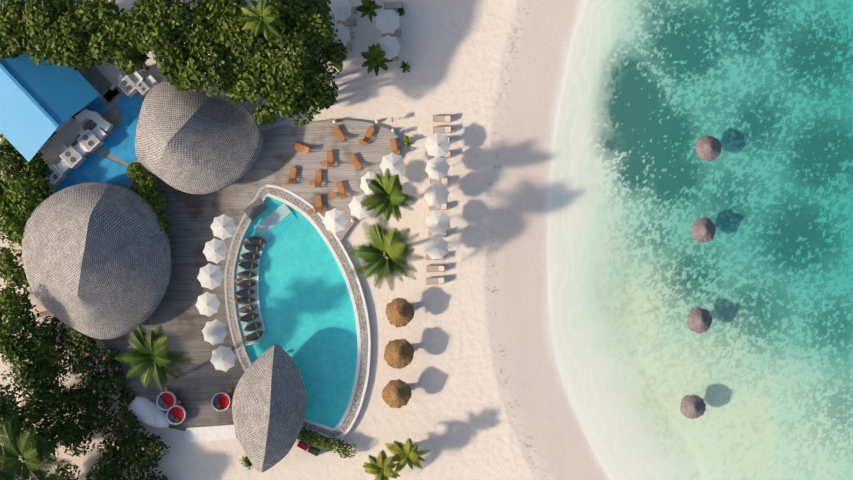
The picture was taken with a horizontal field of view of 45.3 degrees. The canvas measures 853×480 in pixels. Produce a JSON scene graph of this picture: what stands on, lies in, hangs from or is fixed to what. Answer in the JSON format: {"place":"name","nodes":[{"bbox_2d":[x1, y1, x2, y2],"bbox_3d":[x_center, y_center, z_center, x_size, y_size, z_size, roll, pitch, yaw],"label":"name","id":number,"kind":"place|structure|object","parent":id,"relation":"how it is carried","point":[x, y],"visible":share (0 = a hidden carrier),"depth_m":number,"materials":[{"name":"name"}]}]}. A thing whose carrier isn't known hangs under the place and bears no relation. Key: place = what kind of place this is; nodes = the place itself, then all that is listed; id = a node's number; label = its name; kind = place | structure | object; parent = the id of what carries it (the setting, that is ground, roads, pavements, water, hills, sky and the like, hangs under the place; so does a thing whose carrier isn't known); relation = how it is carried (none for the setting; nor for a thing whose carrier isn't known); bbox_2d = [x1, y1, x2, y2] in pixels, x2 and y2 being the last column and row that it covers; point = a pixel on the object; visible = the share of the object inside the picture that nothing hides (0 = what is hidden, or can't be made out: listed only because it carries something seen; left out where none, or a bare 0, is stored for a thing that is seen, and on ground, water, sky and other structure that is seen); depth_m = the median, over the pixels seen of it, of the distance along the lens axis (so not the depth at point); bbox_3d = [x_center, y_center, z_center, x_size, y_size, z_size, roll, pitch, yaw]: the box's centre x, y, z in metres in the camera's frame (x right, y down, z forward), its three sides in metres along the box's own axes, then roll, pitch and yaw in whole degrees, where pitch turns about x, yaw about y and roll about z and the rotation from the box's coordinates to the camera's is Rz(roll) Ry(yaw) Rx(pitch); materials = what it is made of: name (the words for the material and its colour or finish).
{"place":"outdoors","nodes":[
{"label":"outdoors","id":0,"kind":"place"},
{"bbox_2d":[22,182,170,338],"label":"thatch roof","id":1,"kind":"structure","parent":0,"point":[96,257],"depth_m":109.22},
{"bbox_2d":[0,0,852,479],"bbox_3d":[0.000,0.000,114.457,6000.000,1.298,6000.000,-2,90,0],"label":"ground","id":2,"kind":"structure","parent":0,"point":[488,370],"depth_m":114.87,"materials":[{"name":"sand"}]},
{"bbox_2d":[0,246,17,277],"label":"shrub","id":3,"kind":"object","parent":2,"relation":"on","point":[7,257],"visible":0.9,"depth_m":111.25,"materials":[{"name":"green plant"}]},
{"bbox_2d":[0,302,19,349],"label":"shrub","id":4,"kind":"object","parent":2,"relation":"on","point":[4,324],"visible":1,"depth_m":107.10,"materials":[{"name":"green plant"}]},
{"bbox_2d":[0,384,21,439],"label":"shrub","id":5,"kind":"object","parent":2,"relation":"on","point":[5,406],"visible":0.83,"depth_m":105.25,"materials":[{"name":"green plant"}]},
{"bbox_2d":[0,208,25,243],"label":"shrub","id":6,"kind":"object","parent":2,"relation":"on","point":[10,222],"visible":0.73,"depth_m":110.92,"materials":[{"name":"green plant"}]},
{"bbox_2d":[0,144,25,177],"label":"shrub","id":7,"kind":"object","parent":2,"relation":"on","point":[13,160],"visible":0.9,"depth_m":110.90,"materials":[{"name":"green plant"}]},
{"bbox_2d":[1,261,29,288],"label":"shrub","id":8,"kind":"object","parent":2,"relation":"on","point":[18,276],"visible":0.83,"depth_m":111.28,"materials":[{"name":"green plant"}]},
{"bbox_2d":[0,284,31,317],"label":"shrub","id":9,"kind":"object","parent":2,"relation":"on","point":[13,301],"visible":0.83,"depth_m":110.88,"materials":[{"name":"green plant"}]},
{"bbox_2d":[0,321,31,361],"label":"shrub","id":10,"kind":"object","parent":2,"relation":"on","point":[13,343],"visible":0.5,"depth_m":110.47,"materials":[{"name":"green plant"}]},
{"bbox_2d":[0,0,37,57],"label":"canopy tree","id":11,"kind":"object","parent":2,"relation":"on","point":[11,15],"visible":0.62,"depth_m":106.53,"materials":[{"name":"green plant"}]},
{"bbox_2d":[1,346,36,392],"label":"garden shrub","id":12,"kind":"object","parent":2,"relation":"on","point":[24,372],"visible":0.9,"depth_m":109.70,"materials":[{"name":"green plant"}]},
{"bbox_2d":[8,303,39,336],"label":"shrub","id":13,"kind":"object","parent":2,"relation":"on","point":[25,320],"visible":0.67,"depth_m":110.95,"materials":[{"name":"green plant"}]},
{"bbox_2d":[0,167,48,211],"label":"tree","id":14,"kind":"object","parent":2,"relation":"on","point":[17,187],"visible":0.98,"depth_m":110.45,"materials":[{"name":"green plant"}]},
{"bbox_2d":[19,322,53,355],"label":"garden shrub","id":15,"kind":"object","parent":2,"relation":"on","point":[35,335],"visible":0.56,"depth_m":110.98,"materials":[{"name":"green plant"}]},
{"bbox_2d":[5,369,68,435],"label":"garden shrub","id":16,"kind":"object","parent":2,"relation":"on","point":[48,400],"visible":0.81,"depth_m":109.02,"materials":[{"name":"green plant"}]},
{"bbox_2d":[0,418,75,479],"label":"palm tree","id":17,"kind":"object","parent":2,"relation":"on","point":[16,447],"visible":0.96,"depth_m":104.89,"materials":[{"name":"green plant"}]},
{"bbox_2d":[22,339,55,366],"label":"shrub","id":18,"kind":"object","parent":2,"relation":"on","point":[43,356],"visible":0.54,"depth_m":110.80,"materials":[{"name":"green plant"}]},
{"bbox_2d":[22,30,63,64],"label":"canopy tree","id":19,"kind":"object","parent":2,"relation":"on","point":[39,48],"visible":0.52,"depth_m":106.34,"materials":[{"name":"green plant"}]},
{"bbox_2d":[19,0,77,44],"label":"canopy tree","id":20,"kind":"object","parent":2,"relation":"on","point":[42,18],"visible":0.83,"depth_m":105.47,"materials":[{"name":"green plant"}]},
{"bbox_2d":[0,1,99,161],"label":"service building","id":21,"kind":"structure","parent":2,"relation":"on","point":[42,105],"depth_m":109.56,"materials":[{"name":"blue metal"}]},
{"bbox_2d":[35,315,68,344],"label":"garden shrub","id":22,"kind":"object","parent":2,"relation":"on","point":[50,327],"visible":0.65,"depth_m":111.98,"materials":[{"name":"green plant"}]},
{"bbox_2d":[29,411,79,458],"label":"garden shrub","id":23,"kind":"object","parent":2,"relation":"on","point":[54,430],"visible":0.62,"depth_m":109.71,"materials":[{"name":"green plant"}]},
{"bbox_2d":[42,348,70,383],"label":"garden shrub","id":24,"kind":"object","parent":2,"relation":"on","point":[56,358],"visible":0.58,"depth_m":110.96,"materials":[{"name":"green plant"}]},
{"bbox_2d":[43,0,98,67],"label":"canopy tree","id":25,"kind":"object","parent":2,"relation":"on","point":[69,42],"visible":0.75,"depth_m":105.75,"materials":[{"name":"green plant"}]},
{"bbox_2d":[54,381,92,415],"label":"garden shrub","id":26,"kind":"object","parent":2,"relation":"on","point":[72,396],"visible":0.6,"depth_m":111.53,"materials":[{"name":"green plant"}]},
{"bbox_2d":[56,412,95,456],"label":"garden shrub","id":27,"kind":"object","parent":2,"relation":"on","point":[83,431],"visible":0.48,"depth_m":111.28,"materials":[{"name":"green plant"}]},
{"bbox_2d":[53,333,99,378],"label":"garden shrub","id":28,"kind":"object","parent":2,"relation":"on","point":[79,351],"visible":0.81,"depth_m":111.75,"materials":[{"name":"green plant"}]},
{"bbox_2d":[73,395,114,433],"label":"garden shrub","id":29,"kind":"object","parent":2,"relation":"on","point":[96,412],"visible":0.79,"depth_m":111.48,"materials":[{"name":"green plant"}]},
{"bbox_2d":[45,75,147,195],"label":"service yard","id":30,"kind":"structure","parent":2,"relation":"on","point":[111,158],"depth_m":113.66,"materials":[{"name":"blue paint"}]},
{"bbox_2d":[43,160,71,184],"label":"ac unit","id":31,"kind":"object","parent":30,"relation":"on","point":[60,170],"visible":0.79,"depth_m":112.48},
{"bbox_2d":[59,142,89,168],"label":"ac unit","id":32,"kind":"object","parent":30,"relation":"on","point":[72,157],"visible":0.94,"depth_m":112.16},
{"bbox_2d":[77,125,108,152],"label":"ac unit","id":33,"kind":"object","parent":30,"relation":"on","point":[90,141],"visible":1,"depth_m":112.16,"materials":[{"name":"metal"}]},
{"bbox_2d":[75,110,113,131],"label":"duct","id":34,"kind":"object","parent":30,"relation":"on","point":[85,116],"visible":1,"depth_m":112.47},
{"bbox_2d":[117,71,144,97],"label":"ac unit","id":35,"kind":"object","parent":30,"relation":"on","point":[126,84],"visible":0.94,"depth_m":112.16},
{"bbox_2d":[70,0,124,36],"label":"canopy tree","id":36,"kind":"object","parent":2,"relation":"on","point":[96,13],"visible":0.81,"depth_m":105.41,"materials":[{"name":"green plant"}]},
{"bbox_2d":[77,63,118,101],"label":"service walkway","id":37,"kind":"structure","parent":2,"relation":"on","point":[97,80],"depth_m":113.70,"materials":[{"name":"grey wood"}]},
{"bbox_2d":[78,357,127,409],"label":"garden shrub","id":38,"kind":"object","parent":2,"relation":"on","point":[103,388],"visible":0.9,"depth_m":111.60,"materials":[{"name":"green plant"}]},
{"bbox_2d":[90,453,121,479],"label":"garden shrub","id":39,"kind":"object","parent":2,"relation":"on","point":[107,469],"visible":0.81,"depth_m":111.88,"materials":[{"name":"green plant"}]},
{"bbox_2d":[85,12,140,65],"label":"canopy tree","id":40,"kind":"object","parent":2,"relation":"on","point":[105,41],"visible":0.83,"depth_m":105.56,"materials":[{"name":"green plant"}]},
{"bbox_2d":[97,437,136,479],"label":"garden shrub","id":41,"kind":"object","parent":2,"relation":"on","point":[119,452],"visible":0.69,"depth_m":111.97,"materials":[{"name":"green plant"}]},
{"bbox_2d":[101,402,137,446],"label":"garden shrub","id":42,"kind":"object","parent":2,"relation":"on","point":[123,427],"visible":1,"depth_m":111.65,"materials":[{"name":"green plant"}]},
{"bbox_2d":[113,51,149,74],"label":"canopy tree","id":43,"kind":"object","parent":2,"relation":"on","point":[139,61],"visible":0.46,"depth_m":107.61,"materials":[{"name":"green plant"}]},
{"bbox_2d":[118,411,148,457],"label":"garden shrub","id":44,"kind":"object","parent":2,"relation":"on","point":[131,443],"visible":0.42,"depth_m":111.97,"materials":[{"name":"green plant"}]},
{"bbox_2d":[115,1,153,54],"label":"canopy tree","id":45,"kind":"object","parent":2,"relation":"on","point":[134,36],"visible":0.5,"depth_m":105.37,"materials":[{"name":"green plant"}]},
{"bbox_2d":[122,441,162,475],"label":"garden shrub","id":46,"kind":"object","parent":2,"relation":"on","point":[143,462],"visible":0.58,"depth_m":111.75,"materials":[{"name":"green plant"}]},
{"bbox_2d":[131,172,157,198],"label":"court shrub","id":47,"kind":"object","parent":2,"relation":"on","point":[145,185],"visible":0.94,"depth_m":111.22,"materials":[{"name":"green plant"}]},
{"bbox_2d":[131,433,170,459],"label":"garden shrub","id":48,"kind":"object","parent":2,"relation":"on","point":[153,445],"visible":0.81,"depth_m":111.84,"materials":[{"name":"green plant"}]},
{"bbox_2d":[115,324,193,391],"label":"garden palm","id":49,"kind":"object","parent":2,"relation":"on","point":[146,347],"visible":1,"depth_m":106.10,"materials":[{"name":"green plant"}]},
{"bbox_2d":[142,189,169,213],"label":"court shrub","id":50,"kind":"object","parent":2,"relation":"on","point":[155,203],"visible":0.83,"depth_m":111.19,"materials":[{"name":"green plant"}]},
{"bbox_2d":[132,0,189,26],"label":"canopy tree","id":51,"kind":"object","parent":2,"relation":"on","point":[153,8],"visible":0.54,"depth_m":105.44,"materials":[{"name":"green plant"}]},
{"bbox_2d":[140,2,205,85],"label":"canopy tree","id":52,"kind":"object","parent":2,"relation":"on","point":[159,33],"visible":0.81,"depth_m":104.88,"materials":[{"name":"green plant"}]},
{"bbox_2d":[173,0,216,53],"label":"canopy tree","id":53,"kind":"object","parent":2,"relation":"on","point":[202,26],"visible":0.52,"depth_m":105.38,"materials":[{"name":"green plant"}]},
{"bbox_2d":[174,28,237,96],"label":"canopy tree","id":54,"kind":"object","parent":2,"relation":"on","point":[192,71],"visible":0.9,"depth_m":104.84,"materials":[{"name":"green plant"}]},
{"bbox_2d":[186,425,236,442],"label":"deck step","id":55,"kind":"object","parent":2,"relation":"on","point":[209,433],"visible":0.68,"depth_m":113.44,"materials":[{"name":"white paint"}]},
{"bbox_2d":[195,0,249,29],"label":"canopy tree","id":56,"kind":"object","parent":2,"relation":"on","point":[216,9],"visible":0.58,"depth_m":105.45,"materials":[{"name":"green plant"}]},
{"bbox_2d":[208,51,252,92],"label":"canopy tree","id":57,"kind":"object","parent":2,"relation":"on","point":[237,70],"visible":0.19,"depth_m":105.28,"materials":[{"name":"green plant"}]},
{"bbox_2d":[210,0,279,66],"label":"canopy tree","id":58,"kind":"object","parent":2,"relation":"on","point":[231,34],"visible":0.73,"depth_m":104.50,"materials":[{"name":"green plant"}]},
{"bbox_2d":[101,120,401,430],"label":"deck","id":59,"kind":"structure","parent":2,"relation":"on","point":[178,317],"depth_m":113.45,"materials":[{"name":"grey wood"}]},
{"bbox_2d":[128,396,169,427],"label":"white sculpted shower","id":60,"kind":"object","parent":59,"relation":"on","point":[147,411],"visible":0.9,"depth_m":112.77,"materials":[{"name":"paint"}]},
{"bbox_2d":[196,292,220,316],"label":"white parasol","id":61,"kind":"object","parent":59,"relation":"on","point":[207,303],"visible":1,"depth_m":111.07,"materials":[{"name":"fabric"}]},
{"bbox_2d":[197,263,223,289],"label":"white parasol","id":62,"kind":"object","parent":59,"relation":"on","point":[210,276],"visible":1,"depth_m":111.07,"materials":[{"name":"fabric"}]},
{"bbox_2d":[202,319,227,344],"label":"white parasol","id":63,"kind":"object","parent":59,"relation":"on","point":[214,332],"visible":1,"depth_m":111.07,"materials":[{"name":"fabric"}]},
{"bbox_2d":[203,238,228,263],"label":"white parasol","id":64,"kind":"object","parent":59,"relation":"on","point":[215,250],"visible":1,"depth_m":111.07,"materials":[{"name":"fabric"}]},
{"bbox_2d":[210,345,235,371],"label":"white parasol","id":65,"kind":"object","parent":59,"relation":"on","point":[223,358],"visible":1,"depth_m":111.07,"materials":[{"name":"fabric"}]},
{"bbox_2d":[210,214,236,239],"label":"white parasol","id":66,"kind":"object","parent":59,"relation":"on","point":[223,226],"visible":1,"depth_m":111.07,"materials":[{"name":"fabric"}]},
{"bbox_2d":[323,208,347,233],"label":"white parasol","id":67,"kind":"object","parent":59,"relation":"on","point":[335,220],"visible":1,"depth_m":111.07,"materials":[{"name":"fabric"}]},
{"bbox_2d":[349,194,373,219],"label":"white parasol","id":68,"kind":"object","parent":59,"relation":"on","point":[358,210],"visible":0.79,"depth_m":111.06,"materials":[{"name":"fabric"}]},
{"bbox_2d":[379,152,405,175],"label":"white parasol","id":69,"kind":"object","parent":59,"relation":"on","point":[394,163],"visible":0.9,"depth_m":111.06,"materials":[{"name":"fabric"}]},
{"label":"thatched roof posts","id":70,"kind":"object","parent":59,"relation":"on","visible":0},
{"bbox_2d":[135,81,262,193],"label":"thatch roof","id":71,"kind":"structure","parent":70,"relation":"on","point":[199,142],"depth_m":109.84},
{"bbox_2d":[222,57,285,116],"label":"canopy tree","id":72,"kind":"object","parent":2,"relation":"on","point":[251,83],"visible":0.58,"depth_m":105.58,"materials":[{"name":"green plant"}]},
{"bbox_2d":[241,0,285,39],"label":"palm tree","id":73,"kind":"object","parent":2,"relation":"on","point":[259,17],"visible":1,"depth_m":102.89,"materials":[{"name":"green plant"}]},
{"bbox_2d":[252,102,279,125],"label":"canopy tree","id":74,"kind":"object","parent":2,"relation":"on","point":[262,119],"visible":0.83,"depth_m":108.35,"materials":[{"name":"green plant"}]},
{"bbox_2d":[268,0,300,33],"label":"canopy tree","id":75,"kind":"object","parent":2,"relation":"on","point":[279,7],"visible":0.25,"depth_m":105.43,"materials":[{"name":"green plant"}]},
{"bbox_2d":[261,62,313,118],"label":"canopy tree","id":76,"kind":"object","parent":2,"relation":"on","point":[290,100],"visible":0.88,"depth_m":105.58,"materials":[{"name":"green plant"}]},
{"bbox_2d":[250,21,325,86],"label":"canopy tree","id":77,"kind":"object","parent":2,"relation":"on","point":[292,41],"visible":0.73,"depth_m":104.77,"materials":[{"name":"green plant"}]},
{"bbox_2d":[224,184,370,437],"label":"pool shell","id":78,"kind":"object","parent":2,"relation":"on","point":[258,210],"visible":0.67,"depth_m":113.86},
{"bbox_2d":[234,200,355,422],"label":"pool water","id":79,"kind":"structure","parent":78,"relation":"in","point":[298,306],"depth_m":113.50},
{"bbox_2d":[277,0,330,28],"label":"canopy tree","id":80,"kind":"object","parent":2,"relation":"on","point":[299,11],"visible":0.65,"depth_m":105.36,"materials":[{"name":"green plant"}]},
{"bbox_2d":[291,73,334,125],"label":"canopy tree","id":81,"kind":"object","parent":2,"relation":"on","point":[311,104],"visible":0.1,"depth_m":106.96,"materials":[{"name":"green plant"}]},
{"bbox_2d":[293,1,337,49],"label":"canopy tree","id":82,"kind":"object","parent":2,"relation":"on","point":[326,32],"visible":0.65,"depth_m":105.43,"materials":[{"name":"green plant"}]},
{"bbox_2d":[295,49,342,93],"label":"canopy tree","id":83,"kind":"object","parent":2,"relation":"on","point":[315,67],"visible":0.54,"depth_m":106.75,"materials":[{"name":"green plant"}]},
{"bbox_2d":[297,427,356,458],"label":"pool hedge","id":84,"kind":"object","parent":2,"relation":"on","point":[312,436],"visible":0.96,"depth_m":112.59,"materials":[{"name":"plant"}]},
{"bbox_2d":[328,0,351,20],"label":"white parasol","id":85,"kind":"object","parent":2,"relation":"on","point":[340,10],"visible":0.85,"depth_m":111.45,"materials":[{"name":"fabric"}]},
{"bbox_2d":[361,43,392,75],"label":"palm","id":86,"kind":"object","parent":2,"relation":"on","point":[374,55],"visible":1,"depth_m":110.91,"materials":[{"name":"green plant"}]},
{"bbox_2d":[362,450,400,479],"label":"young palm","id":87,"kind":"object","parent":2,"relation":"on","point":[381,465],"visible":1,"depth_m":110.16,"materials":[{"name":"green plant"}]},
{"bbox_2d":[347,217,424,290],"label":"palm tree","id":88,"kind":"object","parent":2,"relation":"on","point":[394,247],"visible":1,"depth_m":106.16,"materials":[{"name":"green plant"}]},
{"bbox_2d":[375,9,399,33],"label":"white parasol","id":89,"kind":"object","parent":2,"relation":"on","point":[387,21],"visible":1,"depth_m":111.47,"materials":[{"name":"fabric"}]},
{"bbox_2d":[360,168,416,223],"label":"palm tree","id":90,"kind":"object","parent":2,"relation":"on","point":[389,186],"visible":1,"depth_m":107.14,"materials":[{"name":"green plant"}]},
{"bbox_2d":[378,35,400,59],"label":"white parasol","id":91,"kind":"object","parent":2,"relation":"on","point":[390,46],"visible":0.83,"depth_m":111.46,"materials":[{"name":"fabric"}]},
{"bbox_2d":[382,379,411,407],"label":"thatched beach umbrella","id":92,"kind":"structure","parent":2,"relation":"on","point":[396,394],"depth_m":111.52,"materials":[{"name":"wicker"}]},
{"bbox_2d":[384,339,413,368],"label":"thatched beach umbrella","id":93,"kind":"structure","parent":2,"relation":"on","point":[398,353],"depth_m":111.51,"materials":[{"name":"wicker"}]},
{"bbox_2d":[386,298,413,326],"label":"thatched beach umbrella","id":94,"kind":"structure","parent":2,"relation":"on","point":[399,312],"depth_m":111.51,"materials":[{"name":"wicker"}]},
{"bbox_2d":[385,438,430,472],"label":"young palm","id":95,"kind":"object","parent":2,"relation":"on","point":[408,453],"visible":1,"depth_m":110.02,"materials":[{"name":"green plant"}]},
{"bbox_2d":[424,182,448,207],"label":"white parasol","id":96,"kind":"object","parent":2,"relation":"on","point":[436,194],"visible":1,"depth_m":111.47,"materials":[{"name":"fabric"}]},
{"bbox_2d":[425,236,448,259],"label":"white parasol","id":97,"kind":"object","parent":2,"relation":"on","point":[436,247],"visible":1,"depth_m":111.47,"materials":[{"name":"fabric"}]},
{"bbox_2d":[424,132,450,157],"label":"white parasol","id":98,"kind":"object","parent":2,"relation":"on","point":[437,145],"visible":0.94,"depth_m":111.47,"materials":[{"name":"fabric"}]},
{"bbox_2d":[425,157,449,180],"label":"white parasol","id":99,"kind":"object","parent":2,"relation":"on","point":[437,168],"visible":0.98,"depth_m":111.47,"materials":[{"name":"fabric"}]},
{"bbox_2d":[426,210,450,234],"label":"white parasol","id":100,"kind":"object","parent":2,"relation":"on","point":[438,222],"visible":1,"depth_m":111.47,"materials":[{"name":"fabric"}]},
{"bbox_2d":[680,394,705,418],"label":"thatch parasol","id":101,"kind":"object","parent":2,"relation":"on","point":[692,406],"visible":1,"depth_m":113.11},
{"bbox_2d":[687,307,711,333],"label":"thatch parasol","id":102,"kind":"object","parent":2,"relation":"on","point":[699,320],"visible":1,"depth_m":113.11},
{"bbox_2d":[691,217,715,242],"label":"thatch parasol","id":103,"kind":"object","parent":2,"relation":"on","point":[704,229],"visible":1,"depth_m":113.11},
{"bbox_2d":[696,135,720,161],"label":"thatch parasol","id":104,"kind":"object","parent":2,"relation":"on","point":[708,148],"visible":1,"depth_m":113.10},
{"bbox_2d":[549,0,852,479],"bbox_3d":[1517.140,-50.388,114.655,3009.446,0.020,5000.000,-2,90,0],"label":"sea water","id":105,"kind":"structure","parent":0,"point":[712,241],"depth_m":114.66,"materials":[{"name":"liquid"}]},
{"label":"pool bar floor","id":106,"kind":"structure","parent":0,"visible":0},
{"bbox_2d":[232,344,305,471],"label":"thatched roof","id":107,"kind":"structure","parent":106,"relation":"on","point":[269,405],"depth_m":109.89,"materials":[{"name":"wicker"}]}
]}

